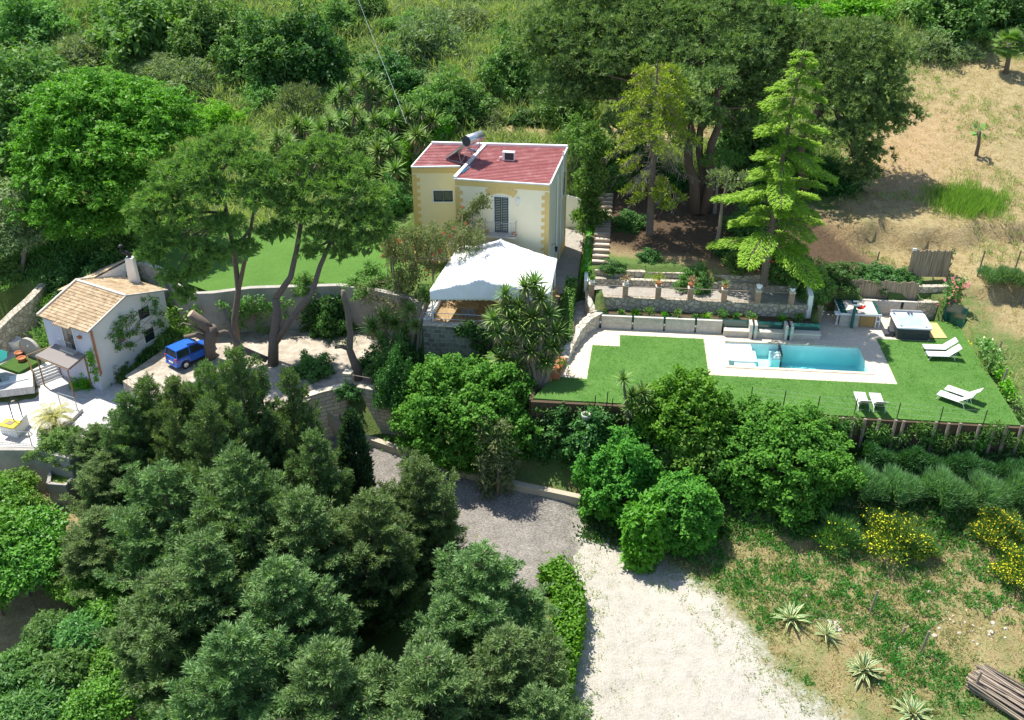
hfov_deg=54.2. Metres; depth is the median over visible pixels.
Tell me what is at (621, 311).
bed plant
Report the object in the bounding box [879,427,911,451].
wall plant
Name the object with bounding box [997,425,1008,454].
log post
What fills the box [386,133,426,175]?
hillside bush
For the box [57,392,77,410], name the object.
iron gate
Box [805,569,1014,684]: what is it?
scattered stones
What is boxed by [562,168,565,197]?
window
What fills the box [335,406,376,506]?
column cypress
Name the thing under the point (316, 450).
feathery conifer
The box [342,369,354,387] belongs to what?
wall pier
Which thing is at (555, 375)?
brick planter
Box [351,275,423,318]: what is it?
wall creeper
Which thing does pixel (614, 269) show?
garden bush
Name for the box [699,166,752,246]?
slim tree
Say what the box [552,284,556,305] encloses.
notice board
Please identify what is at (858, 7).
hillside bush
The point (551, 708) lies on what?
feathery conifer
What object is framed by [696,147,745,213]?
slim tree
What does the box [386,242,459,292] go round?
pergola
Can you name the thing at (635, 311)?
bed plant
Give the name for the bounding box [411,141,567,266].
yellow house
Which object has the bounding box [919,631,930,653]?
old post
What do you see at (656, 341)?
lawn
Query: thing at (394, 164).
yucca
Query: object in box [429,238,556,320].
party tent
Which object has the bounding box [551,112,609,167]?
hillside bush
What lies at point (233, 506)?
feathery conifer
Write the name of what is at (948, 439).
wall plant
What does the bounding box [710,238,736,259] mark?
garden bush
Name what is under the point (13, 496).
orchard tree
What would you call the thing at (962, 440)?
wall plant
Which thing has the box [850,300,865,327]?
hoop post
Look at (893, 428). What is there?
log post
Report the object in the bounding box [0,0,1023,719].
ground
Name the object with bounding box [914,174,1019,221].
tall grass
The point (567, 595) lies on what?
leafy hedge
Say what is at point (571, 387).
lawn
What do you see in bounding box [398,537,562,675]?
feathery conifer
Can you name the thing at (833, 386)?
lawn
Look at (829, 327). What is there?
pool paving
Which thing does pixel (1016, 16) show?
hillside bush
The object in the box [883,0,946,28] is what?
hillside bush
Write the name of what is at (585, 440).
dark creeper
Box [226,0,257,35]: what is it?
hillside bush
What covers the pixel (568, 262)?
house corridor
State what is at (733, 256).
garden bush
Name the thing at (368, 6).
hillside bush
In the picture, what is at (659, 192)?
thin cypress
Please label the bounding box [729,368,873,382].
pool paving
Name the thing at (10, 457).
terrace wall
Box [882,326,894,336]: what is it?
tub steps
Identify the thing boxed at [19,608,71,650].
orchard tree
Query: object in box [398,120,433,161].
yucca
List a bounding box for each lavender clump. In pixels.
[975,263,1006,284]
[995,263,1021,284]
[1009,267,1023,286]
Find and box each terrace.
[0,334,40,396]
[0,376,128,453]
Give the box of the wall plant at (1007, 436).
[999,430,1023,455]
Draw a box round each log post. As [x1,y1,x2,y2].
[848,417,855,438]
[857,418,866,450]
[873,418,880,440]
[888,419,897,450]
[897,420,905,451]
[927,421,937,452]
[940,422,950,453]
[951,422,961,452]
[972,424,981,452]
[985,425,995,454]
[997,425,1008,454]
[1012,425,1023,455]
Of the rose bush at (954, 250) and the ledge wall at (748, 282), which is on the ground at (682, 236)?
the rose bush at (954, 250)
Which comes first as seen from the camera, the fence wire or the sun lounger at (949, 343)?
the fence wire
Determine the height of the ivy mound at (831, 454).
6.933 m
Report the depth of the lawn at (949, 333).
65.79 m
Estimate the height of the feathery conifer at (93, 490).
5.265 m
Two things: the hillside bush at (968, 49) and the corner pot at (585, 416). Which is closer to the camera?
the corner pot at (585, 416)
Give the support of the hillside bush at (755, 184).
on the ground at (682, 236)
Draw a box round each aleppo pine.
[118,122,285,348]
[222,129,399,366]
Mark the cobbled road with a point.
(517, 525)
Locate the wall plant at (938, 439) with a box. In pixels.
[917,428,946,451]
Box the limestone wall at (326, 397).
[304,382,422,439]
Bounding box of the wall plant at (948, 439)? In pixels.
[929,431,957,455]
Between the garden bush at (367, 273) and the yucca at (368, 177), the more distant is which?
the yucca at (368, 177)
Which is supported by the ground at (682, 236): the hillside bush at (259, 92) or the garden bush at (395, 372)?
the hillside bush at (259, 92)
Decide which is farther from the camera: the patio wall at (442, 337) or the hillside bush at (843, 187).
the hillside bush at (843, 187)
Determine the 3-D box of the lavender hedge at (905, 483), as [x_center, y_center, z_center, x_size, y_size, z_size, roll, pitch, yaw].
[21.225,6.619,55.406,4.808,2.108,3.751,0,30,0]
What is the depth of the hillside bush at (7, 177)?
79.45 m
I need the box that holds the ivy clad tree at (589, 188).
[568,119,613,235]
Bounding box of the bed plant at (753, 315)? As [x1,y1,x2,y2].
[746,310,757,319]
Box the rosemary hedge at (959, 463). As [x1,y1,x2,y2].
[861,439,1023,483]
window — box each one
[115,328,126,344]
[137,304,151,320]
[143,326,156,344]
[432,190,454,202]
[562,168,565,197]
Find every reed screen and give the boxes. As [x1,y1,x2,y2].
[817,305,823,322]
[819,278,918,302]
[907,249,952,279]
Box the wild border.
[0,215,256,380]
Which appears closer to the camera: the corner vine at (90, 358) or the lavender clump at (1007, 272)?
the corner vine at (90, 358)
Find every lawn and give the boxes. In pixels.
[155,229,409,290]
[533,377,566,400]
[565,345,707,407]
[620,335,704,349]
[709,375,913,420]
[877,339,1019,425]
[929,321,968,342]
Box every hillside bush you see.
[0,0,86,45]
[0,170,39,198]
[0,246,37,291]
[39,30,107,70]
[39,246,98,298]
[75,0,195,71]
[78,251,139,277]
[89,221,163,268]
[129,51,178,81]
[140,53,236,91]
[167,0,249,71]
[186,98,252,134]
[207,1,311,93]
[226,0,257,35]
[235,74,283,112]
[259,0,358,86]
[266,79,328,126]
[313,0,372,33]
[342,0,388,20]
[345,126,406,183]
[351,44,427,105]
[367,105,421,148]
[371,172,413,218]
[374,6,439,46]
[382,4,472,60]
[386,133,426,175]
[392,60,484,140]
[418,112,458,152]
[423,35,460,58]
[437,3,501,30]
[447,80,501,132]
[472,25,548,106]
[475,105,511,129]
[485,18,521,35]
[505,106,540,129]
[527,73,598,133]
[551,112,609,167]
[598,125,662,186]
[710,107,799,180]
[740,162,802,218]
[749,134,837,180]
[765,0,836,23]
[806,155,870,199]
[826,0,900,24]
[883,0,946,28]
[903,25,964,64]
[906,0,1014,51]
[944,39,988,62]
[985,0,1023,45]
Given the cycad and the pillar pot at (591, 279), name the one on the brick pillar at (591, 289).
the pillar pot at (591, 279)
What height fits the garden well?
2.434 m
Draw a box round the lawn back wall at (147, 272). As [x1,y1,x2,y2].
[136,260,178,299]
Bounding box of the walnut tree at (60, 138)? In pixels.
[0,64,207,241]
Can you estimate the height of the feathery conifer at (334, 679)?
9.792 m
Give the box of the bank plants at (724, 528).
[570,411,1023,552]
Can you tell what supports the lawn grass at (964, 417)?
on the lawn at (969, 360)
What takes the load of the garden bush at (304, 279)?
on the lawn at (269, 264)
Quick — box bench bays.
[723,319,820,340]
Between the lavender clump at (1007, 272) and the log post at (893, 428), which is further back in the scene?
the lavender clump at (1007, 272)
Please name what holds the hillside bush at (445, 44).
on the ground at (682, 236)
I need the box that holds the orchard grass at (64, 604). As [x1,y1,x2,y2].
[51,496,83,613]
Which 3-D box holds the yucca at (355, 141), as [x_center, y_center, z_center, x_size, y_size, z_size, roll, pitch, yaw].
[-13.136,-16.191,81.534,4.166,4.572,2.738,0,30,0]
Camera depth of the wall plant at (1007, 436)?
56.34 m
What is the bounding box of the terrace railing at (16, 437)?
[0,430,31,445]
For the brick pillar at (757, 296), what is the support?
on the rubble wall at (698, 305)
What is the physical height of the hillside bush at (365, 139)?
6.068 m
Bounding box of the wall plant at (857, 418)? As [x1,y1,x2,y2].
[837,410,864,436]
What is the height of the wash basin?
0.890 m
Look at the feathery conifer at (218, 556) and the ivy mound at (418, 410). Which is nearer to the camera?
the feathery conifer at (218, 556)
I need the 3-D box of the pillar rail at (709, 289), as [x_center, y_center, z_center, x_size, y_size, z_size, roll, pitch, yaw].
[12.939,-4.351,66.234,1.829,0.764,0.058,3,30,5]
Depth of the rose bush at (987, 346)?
62.09 m
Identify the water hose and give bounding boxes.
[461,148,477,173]
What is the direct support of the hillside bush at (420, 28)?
on the ground at (682, 236)
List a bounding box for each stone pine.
[501,0,819,214]
[761,0,931,199]
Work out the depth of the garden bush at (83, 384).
64.30 m
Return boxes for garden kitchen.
[833,299,881,327]
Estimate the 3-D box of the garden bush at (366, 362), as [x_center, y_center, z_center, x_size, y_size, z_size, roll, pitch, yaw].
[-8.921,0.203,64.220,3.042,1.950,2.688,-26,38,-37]
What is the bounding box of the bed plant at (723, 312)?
[716,307,728,318]
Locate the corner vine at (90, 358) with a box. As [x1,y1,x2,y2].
[83,348,100,382]
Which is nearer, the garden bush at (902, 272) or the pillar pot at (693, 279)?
the pillar pot at (693, 279)
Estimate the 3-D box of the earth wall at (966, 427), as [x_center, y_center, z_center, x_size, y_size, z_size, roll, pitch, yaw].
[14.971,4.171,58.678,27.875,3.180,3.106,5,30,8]
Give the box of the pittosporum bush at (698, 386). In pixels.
[630,363,738,472]
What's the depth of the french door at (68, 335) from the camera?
63.38 m
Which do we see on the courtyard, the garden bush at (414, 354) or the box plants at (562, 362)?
the garden bush at (414, 354)
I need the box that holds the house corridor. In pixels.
[553,228,583,293]
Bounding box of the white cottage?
[36,244,169,390]
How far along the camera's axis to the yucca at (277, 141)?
81.53 m
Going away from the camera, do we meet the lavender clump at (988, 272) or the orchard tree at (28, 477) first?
the orchard tree at (28, 477)
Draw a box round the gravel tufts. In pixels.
[574,533,820,719]
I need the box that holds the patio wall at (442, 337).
[418,300,551,363]
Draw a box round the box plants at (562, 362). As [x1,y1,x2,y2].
[555,357,569,373]
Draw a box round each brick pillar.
[589,282,594,295]
[622,283,628,297]
[655,284,661,298]
[687,286,694,300]
[721,287,727,301]
[754,288,761,303]
[787,290,795,304]
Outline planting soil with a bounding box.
[606,309,818,328]
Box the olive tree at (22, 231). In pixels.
[0,174,56,273]
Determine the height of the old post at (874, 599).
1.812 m
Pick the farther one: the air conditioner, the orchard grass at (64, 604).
the air conditioner
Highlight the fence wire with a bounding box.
[754,388,982,420]
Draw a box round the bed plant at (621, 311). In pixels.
[617,308,624,314]
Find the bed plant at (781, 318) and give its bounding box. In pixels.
[776,310,788,321]
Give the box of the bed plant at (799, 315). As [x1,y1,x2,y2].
[792,313,805,321]
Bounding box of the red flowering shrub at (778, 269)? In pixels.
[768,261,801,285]
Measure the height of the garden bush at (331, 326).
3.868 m
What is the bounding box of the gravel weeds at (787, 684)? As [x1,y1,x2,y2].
[549,504,877,719]
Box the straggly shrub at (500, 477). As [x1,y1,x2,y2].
[470,415,522,500]
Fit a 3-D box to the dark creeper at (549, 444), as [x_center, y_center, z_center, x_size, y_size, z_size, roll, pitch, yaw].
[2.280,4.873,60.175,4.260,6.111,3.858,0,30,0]
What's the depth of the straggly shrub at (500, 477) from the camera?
57.64 m
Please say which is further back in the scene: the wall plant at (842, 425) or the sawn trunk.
the sawn trunk
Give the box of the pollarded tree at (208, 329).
[179,310,234,360]
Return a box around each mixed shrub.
[623,431,690,483]
[667,425,726,487]
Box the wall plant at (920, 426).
[906,419,936,440]
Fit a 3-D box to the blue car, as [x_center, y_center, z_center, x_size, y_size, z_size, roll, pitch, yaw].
[-20.814,-0.629,64.847,1.637,1.389,3.142,23,37,34]
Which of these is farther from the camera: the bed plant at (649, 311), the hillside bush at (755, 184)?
the hillside bush at (755, 184)
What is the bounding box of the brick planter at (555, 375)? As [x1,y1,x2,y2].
[549,350,567,380]
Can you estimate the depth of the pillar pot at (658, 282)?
65.92 m
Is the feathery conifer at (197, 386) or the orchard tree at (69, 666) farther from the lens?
the feathery conifer at (197, 386)
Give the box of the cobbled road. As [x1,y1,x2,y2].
[293,380,583,594]
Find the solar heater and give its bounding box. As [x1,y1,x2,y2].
[445,130,484,163]
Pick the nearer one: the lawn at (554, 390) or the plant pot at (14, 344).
the lawn at (554, 390)
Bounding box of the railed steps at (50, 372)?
[26,346,62,385]
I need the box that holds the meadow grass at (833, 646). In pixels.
[582,504,1023,718]
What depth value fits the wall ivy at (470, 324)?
62.29 m
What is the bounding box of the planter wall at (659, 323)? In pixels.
[599,314,820,333]
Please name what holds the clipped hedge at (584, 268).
on the ground at (682, 236)
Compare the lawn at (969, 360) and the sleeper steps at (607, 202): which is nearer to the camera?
the lawn at (969, 360)
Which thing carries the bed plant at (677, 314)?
on the planting soil
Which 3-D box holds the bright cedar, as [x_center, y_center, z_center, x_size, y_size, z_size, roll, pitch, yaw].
[16.992,-11.590,62.604,8.120,15.914,9.042,0,30,0]
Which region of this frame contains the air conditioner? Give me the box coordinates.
[499,150,514,160]
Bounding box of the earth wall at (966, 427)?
[529,383,1023,451]
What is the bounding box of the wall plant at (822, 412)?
[815,411,841,429]
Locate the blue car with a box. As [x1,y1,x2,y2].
[164,338,216,368]
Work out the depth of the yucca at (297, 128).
83.03 m
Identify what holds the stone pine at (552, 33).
on the ground at (682, 236)
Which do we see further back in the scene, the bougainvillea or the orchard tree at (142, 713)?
the bougainvillea
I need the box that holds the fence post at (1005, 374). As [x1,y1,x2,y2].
[999,368,1007,390]
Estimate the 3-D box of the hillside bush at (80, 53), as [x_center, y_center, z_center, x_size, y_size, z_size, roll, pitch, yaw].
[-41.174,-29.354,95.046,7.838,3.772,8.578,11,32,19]
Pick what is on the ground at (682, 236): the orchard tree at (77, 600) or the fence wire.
the orchard tree at (77, 600)
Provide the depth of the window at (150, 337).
66.66 m
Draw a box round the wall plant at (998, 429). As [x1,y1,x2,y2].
[979,419,1010,444]
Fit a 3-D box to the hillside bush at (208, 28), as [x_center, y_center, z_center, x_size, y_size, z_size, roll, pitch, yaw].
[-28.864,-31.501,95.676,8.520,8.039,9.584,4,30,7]
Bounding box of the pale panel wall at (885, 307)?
[861,299,918,314]
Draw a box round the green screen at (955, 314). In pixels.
[941,300,968,327]
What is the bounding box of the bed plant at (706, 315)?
[700,311,714,318]
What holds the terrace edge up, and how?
on the terrace at (95, 404)
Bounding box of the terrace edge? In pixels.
[0,376,28,385]
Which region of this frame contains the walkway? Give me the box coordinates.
[594,285,813,305]
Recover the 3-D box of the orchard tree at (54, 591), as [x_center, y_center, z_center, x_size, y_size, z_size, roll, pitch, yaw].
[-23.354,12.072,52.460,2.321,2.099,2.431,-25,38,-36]
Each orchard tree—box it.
[0,466,42,495]
[0,473,35,518]
[0,503,46,565]
[0,540,66,596]
[0,567,29,615]
[0,644,38,702]
[0,672,75,719]
[5,503,72,553]
[10,636,50,657]
[16,489,55,512]
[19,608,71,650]
[25,643,99,694]
[41,571,73,604]
[48,606,110,651]
[53,540,70,566]
[58,667,135,719]
[63,569,117,608]
[81,590,133,639]
[82,640,122,684]
[111,670,162,712]
[135,692,182,719]
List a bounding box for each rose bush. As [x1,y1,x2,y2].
[936,275,970,307]
[948,247,957,274]
[972,335,1005,360]
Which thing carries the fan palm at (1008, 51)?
on the ground at (682, 236)
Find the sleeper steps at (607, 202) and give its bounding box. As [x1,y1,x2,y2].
[592,193,612,264]
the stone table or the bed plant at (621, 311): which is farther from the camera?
the bed plant at (621, 311)
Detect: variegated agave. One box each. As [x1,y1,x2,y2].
[769,600,811,633]
[813,619,841,649]
[843,648,889,689]
[888,688,934,719]
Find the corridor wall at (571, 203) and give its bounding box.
[566,195,589,291]
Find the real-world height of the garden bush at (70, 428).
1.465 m
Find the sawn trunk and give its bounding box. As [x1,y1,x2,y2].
[334,289,362,381]
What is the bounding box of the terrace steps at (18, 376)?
[9,373,29,379]
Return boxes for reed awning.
[35,344,91,397]
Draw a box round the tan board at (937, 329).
[930,322,946,337]
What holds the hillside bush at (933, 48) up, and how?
on the ground at (682, 236)
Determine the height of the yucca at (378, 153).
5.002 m
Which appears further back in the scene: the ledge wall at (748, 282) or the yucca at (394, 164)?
the yucca at (394, 164)
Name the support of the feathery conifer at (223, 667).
on the ground at (682, 236)
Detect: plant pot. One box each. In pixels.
[7,336,20,350]
[14,350,22,356]
[16,355,25,362]
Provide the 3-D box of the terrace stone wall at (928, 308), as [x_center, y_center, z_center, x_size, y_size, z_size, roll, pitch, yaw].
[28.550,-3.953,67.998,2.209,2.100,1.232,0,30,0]
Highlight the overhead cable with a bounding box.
[359,2,406,123]
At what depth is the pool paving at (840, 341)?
64.99 m
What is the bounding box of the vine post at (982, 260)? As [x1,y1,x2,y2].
[977,250,985,275]
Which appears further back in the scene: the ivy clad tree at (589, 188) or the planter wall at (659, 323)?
the ivy clad tree at (589, 188)
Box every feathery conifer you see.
[40,504,133,600]
[54,421,107,482]
[58,445,149,525]
[90,388,164,503]
[91,555,225,716]
[92,457,219,595]
[124,370,177,460]
[136,524,269,668]
[146,372,205,500]
[151,611,326,719]
[165,439,325,589]
[173,395,270,526]
[179,356,235,457]
[198,344,284,506]
[220,483,369,651]
[221,548,376,711]
[236,627,407,719]
[256,363,342,491]
[279,426,358,521]
[322,486,432,634]
[358,627,492,719]
[363,446,469,588]
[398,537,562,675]
[448,614,586,719]
[490,679,595,719]
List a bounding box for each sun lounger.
[853,392,872,411]
[868,393,888,411]
[922,337,957,351]
[925,344,961,359]
[936,390,975,407]
[944,385,982,403]
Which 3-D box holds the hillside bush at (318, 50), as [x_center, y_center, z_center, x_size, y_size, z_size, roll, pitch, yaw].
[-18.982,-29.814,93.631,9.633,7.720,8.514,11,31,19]
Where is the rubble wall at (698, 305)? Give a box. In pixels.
[586,294,807,317]
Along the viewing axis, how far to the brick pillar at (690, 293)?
66.16 m
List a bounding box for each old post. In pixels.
[869,590,878,612]
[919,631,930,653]
[970,671,982,695]
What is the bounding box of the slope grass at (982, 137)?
[707,52,1023,389]
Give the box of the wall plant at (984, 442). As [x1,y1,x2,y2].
[966,431,997,452]
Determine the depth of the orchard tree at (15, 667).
46.85 m
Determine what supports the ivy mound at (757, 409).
on the ground at (682, 236)
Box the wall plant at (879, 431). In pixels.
[860,421,891,445]
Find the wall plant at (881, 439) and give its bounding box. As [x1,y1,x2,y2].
[868,426,894,448]
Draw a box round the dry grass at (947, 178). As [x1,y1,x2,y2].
[510,50,1023,398]
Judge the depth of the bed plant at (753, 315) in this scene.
65.44 m
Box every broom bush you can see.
[806,508,868,557]
[854,504,935,565]
[894,524,943,561]
[961,501,1023,549]
[984,539,1023,590]
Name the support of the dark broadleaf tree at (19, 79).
on the ground at (682, 236)
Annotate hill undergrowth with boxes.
[3,0,925,221]
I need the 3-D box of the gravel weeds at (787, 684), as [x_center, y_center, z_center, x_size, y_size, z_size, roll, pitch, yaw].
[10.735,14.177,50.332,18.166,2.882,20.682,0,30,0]
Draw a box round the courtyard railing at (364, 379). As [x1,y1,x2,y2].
[351,374,376,385]
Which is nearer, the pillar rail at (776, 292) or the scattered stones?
the scattered stones
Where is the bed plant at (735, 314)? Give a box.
[732,312,739,319]
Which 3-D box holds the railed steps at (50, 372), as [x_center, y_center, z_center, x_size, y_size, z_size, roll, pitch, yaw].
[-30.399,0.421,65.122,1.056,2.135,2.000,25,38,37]
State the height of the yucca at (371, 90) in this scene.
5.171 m
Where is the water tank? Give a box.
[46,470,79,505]
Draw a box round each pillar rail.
[595,284,621,295]
[629,286,655,296]
[661,287,687,298]
[698,289,717,299]
[728,290,754,300]
[760,291,788,302]
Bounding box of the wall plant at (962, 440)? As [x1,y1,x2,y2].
[946,431,974,452]
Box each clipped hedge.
[559,274,577,342]
[580,219,595,281]
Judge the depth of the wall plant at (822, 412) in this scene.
56.82 m
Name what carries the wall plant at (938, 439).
attached to the earth wall at (966, 427)
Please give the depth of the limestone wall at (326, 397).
62.05 m
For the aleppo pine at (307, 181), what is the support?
on the courtyard
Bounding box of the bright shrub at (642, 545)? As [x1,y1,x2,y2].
[616,489,672,574]
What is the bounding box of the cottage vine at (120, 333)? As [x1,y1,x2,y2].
[105,294,166,352]
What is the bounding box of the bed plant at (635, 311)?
[630,307,640,314]
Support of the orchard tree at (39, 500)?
on the ground at (682, 236)
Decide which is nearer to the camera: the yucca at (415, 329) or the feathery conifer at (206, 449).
the feathery conifer at (206, 449)
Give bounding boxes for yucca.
[260,127,300,161]
[282,110,314,142]
[305,110,348,141]
[329,77,360,128]
[332,101,372,150]
[335,136,372,186]
[350,68,391,125]
[351,163,379,200]
[356,301,417,355]
[363,106,402,144]
[364,132,406,177]
[376,155,407,183]
[378,87,410,111]
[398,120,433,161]
[400,98,430,130]
[400,278,440,358]
[421,107,444,146]
[480,267,573,391]
[610,368,659,434]
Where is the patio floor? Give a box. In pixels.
[431,290,560,324]
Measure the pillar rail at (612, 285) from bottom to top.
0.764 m
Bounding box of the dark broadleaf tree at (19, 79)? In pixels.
[0,32,85,196]
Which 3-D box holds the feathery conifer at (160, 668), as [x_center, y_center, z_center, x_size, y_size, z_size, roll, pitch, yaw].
[-16.141,12.934,46.721,7.102,8.162,7.248,16,33,26]
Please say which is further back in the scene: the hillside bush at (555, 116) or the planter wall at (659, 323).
the hillside bush at (555, 116)
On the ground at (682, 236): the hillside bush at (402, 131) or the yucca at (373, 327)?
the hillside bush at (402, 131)
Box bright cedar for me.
[706,42,839,289]
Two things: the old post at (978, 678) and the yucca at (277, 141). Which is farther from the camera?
the yucca at (277, 141)
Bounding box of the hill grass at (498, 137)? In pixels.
[0,0,1023,239]
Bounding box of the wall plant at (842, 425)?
[829,417,852,434]
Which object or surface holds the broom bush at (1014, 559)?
on the ground at (682, 236)
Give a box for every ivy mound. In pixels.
[385,351,544,477]
[570,423,668,529]
[636,466,725,559]
[703,399,867,535]
[728,392,797,465]
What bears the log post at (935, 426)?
on the ground at (682, 236)
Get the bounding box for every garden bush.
[21,425,78,466]
[57,425,85,437]
[68,372,92,391]
[109,361,131,386]
[134,347,157,362]
[285,349,337,384]
[290,270,325,297]
[300,321,314,332]
[308,294,354,343]
[333,381,363,402]
[335,257,396,301]
[351,347,383,371]
[359,338,420,383]
[367,290,420,328]
[371,343,415,415]
[373,434,391,450]
[400,335,424,367]
[598,258,627,277]
[601,155,641,192]
[611,208,646,233]
[635,247,664,267]
[649,159,688,195]
[672,260,717,296]
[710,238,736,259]
[720,248,761,277]
[721,202,768,238]
[763,240,815,295]
[785,256,837,311]
[819,261,863,295]
[856,259,902,296]
[883,265,922,284]
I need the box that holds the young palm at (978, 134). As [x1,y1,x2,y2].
[970,123,985,156]
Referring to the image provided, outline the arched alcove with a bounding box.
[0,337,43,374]
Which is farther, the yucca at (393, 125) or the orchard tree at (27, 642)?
the yucca at (393, 125)
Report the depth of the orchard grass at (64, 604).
52.53 m
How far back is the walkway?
67.23 m
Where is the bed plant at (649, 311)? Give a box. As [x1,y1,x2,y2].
[643,306,655,315]
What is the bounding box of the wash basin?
[834,311,839,324]
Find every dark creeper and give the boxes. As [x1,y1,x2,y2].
[519,401,575,465]
[560,405,626,480]
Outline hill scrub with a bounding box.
[0,0,1022,271]
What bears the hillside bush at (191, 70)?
on the ground at (682, 236)
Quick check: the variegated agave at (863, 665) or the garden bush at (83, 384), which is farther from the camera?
the garden bush at (83, 384)
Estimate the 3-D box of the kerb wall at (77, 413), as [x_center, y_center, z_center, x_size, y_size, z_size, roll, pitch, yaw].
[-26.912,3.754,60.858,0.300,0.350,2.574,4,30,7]
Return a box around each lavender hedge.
[856,458,940,506]
[932,461,1023,514]
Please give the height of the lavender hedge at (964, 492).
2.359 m
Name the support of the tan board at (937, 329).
on the lawn at (949, 333)
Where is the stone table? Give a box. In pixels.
[456,302,478,316]
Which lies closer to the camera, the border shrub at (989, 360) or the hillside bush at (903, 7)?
the border shrub at (989, 360)
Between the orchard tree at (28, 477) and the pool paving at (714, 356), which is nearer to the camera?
the orchard tree at (28, 477)
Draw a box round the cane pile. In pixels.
[965,663,1023,719]
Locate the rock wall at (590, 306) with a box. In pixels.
[585,290,596,314]
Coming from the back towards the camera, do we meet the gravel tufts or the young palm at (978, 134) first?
the young palm at (978, 134)
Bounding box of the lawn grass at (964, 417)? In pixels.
[563,322,1015,424]
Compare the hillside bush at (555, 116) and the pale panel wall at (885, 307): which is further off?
the hillside bush at (555, 116)
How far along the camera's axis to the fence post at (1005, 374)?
59.61 m
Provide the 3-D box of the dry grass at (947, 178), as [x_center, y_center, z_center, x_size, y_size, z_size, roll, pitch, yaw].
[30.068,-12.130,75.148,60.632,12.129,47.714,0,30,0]
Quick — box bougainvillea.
[378,191,492,291]
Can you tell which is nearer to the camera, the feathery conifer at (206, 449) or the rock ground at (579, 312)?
the feathery conifer at (206, 449)
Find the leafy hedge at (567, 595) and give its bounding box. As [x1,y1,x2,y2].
[535,551,589,703]
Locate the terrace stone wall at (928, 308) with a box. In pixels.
[917,284,949,319]
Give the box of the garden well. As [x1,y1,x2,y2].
[0,397,29,437]
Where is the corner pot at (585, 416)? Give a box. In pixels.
[581,411,590,424]
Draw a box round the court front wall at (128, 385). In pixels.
[123,379,300,445]
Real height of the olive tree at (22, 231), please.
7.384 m
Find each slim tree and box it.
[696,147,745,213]
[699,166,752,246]
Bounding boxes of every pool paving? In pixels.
[560,328,702,378]
[703,332,729,375]
[723,336,857,347]
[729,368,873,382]
[820,311,929,340]
[856,338,896,383]
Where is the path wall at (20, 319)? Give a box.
[0,283,47,353]
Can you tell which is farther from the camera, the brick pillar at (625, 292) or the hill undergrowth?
the hill undergrowth
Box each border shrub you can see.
[980,350,1004,372]
[992,362,1022,403]
[1000,387,1023,420]
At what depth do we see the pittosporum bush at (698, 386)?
56.06 m
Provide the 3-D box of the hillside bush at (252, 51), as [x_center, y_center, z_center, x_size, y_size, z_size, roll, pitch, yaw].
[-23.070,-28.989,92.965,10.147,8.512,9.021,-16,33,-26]
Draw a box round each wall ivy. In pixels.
[452,319,513,364]
[531,401,806,433]
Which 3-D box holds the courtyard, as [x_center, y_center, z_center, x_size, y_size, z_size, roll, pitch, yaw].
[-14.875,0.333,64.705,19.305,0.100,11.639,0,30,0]
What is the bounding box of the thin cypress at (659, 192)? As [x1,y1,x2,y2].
[600,59,702,235]
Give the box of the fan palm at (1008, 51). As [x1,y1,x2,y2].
[991,26,1023,73]
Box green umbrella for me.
[0,350,6,381]
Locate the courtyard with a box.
[126,329,425,410]
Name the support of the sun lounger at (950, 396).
on the lawn at (969, 360)
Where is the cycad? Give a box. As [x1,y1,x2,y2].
[29,402,74,435]
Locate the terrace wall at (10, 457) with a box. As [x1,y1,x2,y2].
[0,418,128,483]
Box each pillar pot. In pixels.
[588,274,595,283]
[620,272,631,284]
[651,272,665,285]
[687,275,697,287]
[720,278,732,288]
[788,280,798,291]
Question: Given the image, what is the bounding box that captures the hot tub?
[889,309,932,340]
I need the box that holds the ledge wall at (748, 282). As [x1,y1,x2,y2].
[595,269,799,291]
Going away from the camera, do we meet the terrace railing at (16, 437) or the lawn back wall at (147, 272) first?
the terrace railing at (16, 437)
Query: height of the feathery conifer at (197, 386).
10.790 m
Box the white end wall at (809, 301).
[806,286,813,317]
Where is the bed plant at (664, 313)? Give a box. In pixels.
[660,310,667,315]
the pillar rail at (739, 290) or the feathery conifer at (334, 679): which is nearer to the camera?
the feathery conifer at (334, 679)
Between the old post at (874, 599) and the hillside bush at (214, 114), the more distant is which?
the hillside bush at (214, 114)
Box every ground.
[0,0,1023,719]
[560,300,586,348]
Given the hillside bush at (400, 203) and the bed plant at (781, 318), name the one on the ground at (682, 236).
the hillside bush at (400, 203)
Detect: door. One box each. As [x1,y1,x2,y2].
[60,327,77,350]
[493,195,509,232]
[859,316,874,326]
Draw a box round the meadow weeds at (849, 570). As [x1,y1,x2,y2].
[572,498,1023,716]
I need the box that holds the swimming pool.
[721,339,874,374]
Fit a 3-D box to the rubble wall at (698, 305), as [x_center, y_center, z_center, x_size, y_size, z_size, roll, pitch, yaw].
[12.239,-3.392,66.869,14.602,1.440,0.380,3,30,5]
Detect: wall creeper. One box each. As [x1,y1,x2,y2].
[164,304,202,333]
[213,294,295,334]
[296,294,344,326]
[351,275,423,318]
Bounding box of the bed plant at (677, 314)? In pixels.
[670,308,681,316]
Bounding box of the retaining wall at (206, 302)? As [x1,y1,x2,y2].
[165,283,435,346]
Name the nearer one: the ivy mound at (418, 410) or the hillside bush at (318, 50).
the ivy mound at (418, 410)
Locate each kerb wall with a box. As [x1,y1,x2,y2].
[60,408,82,427]
[308,384,580,505]

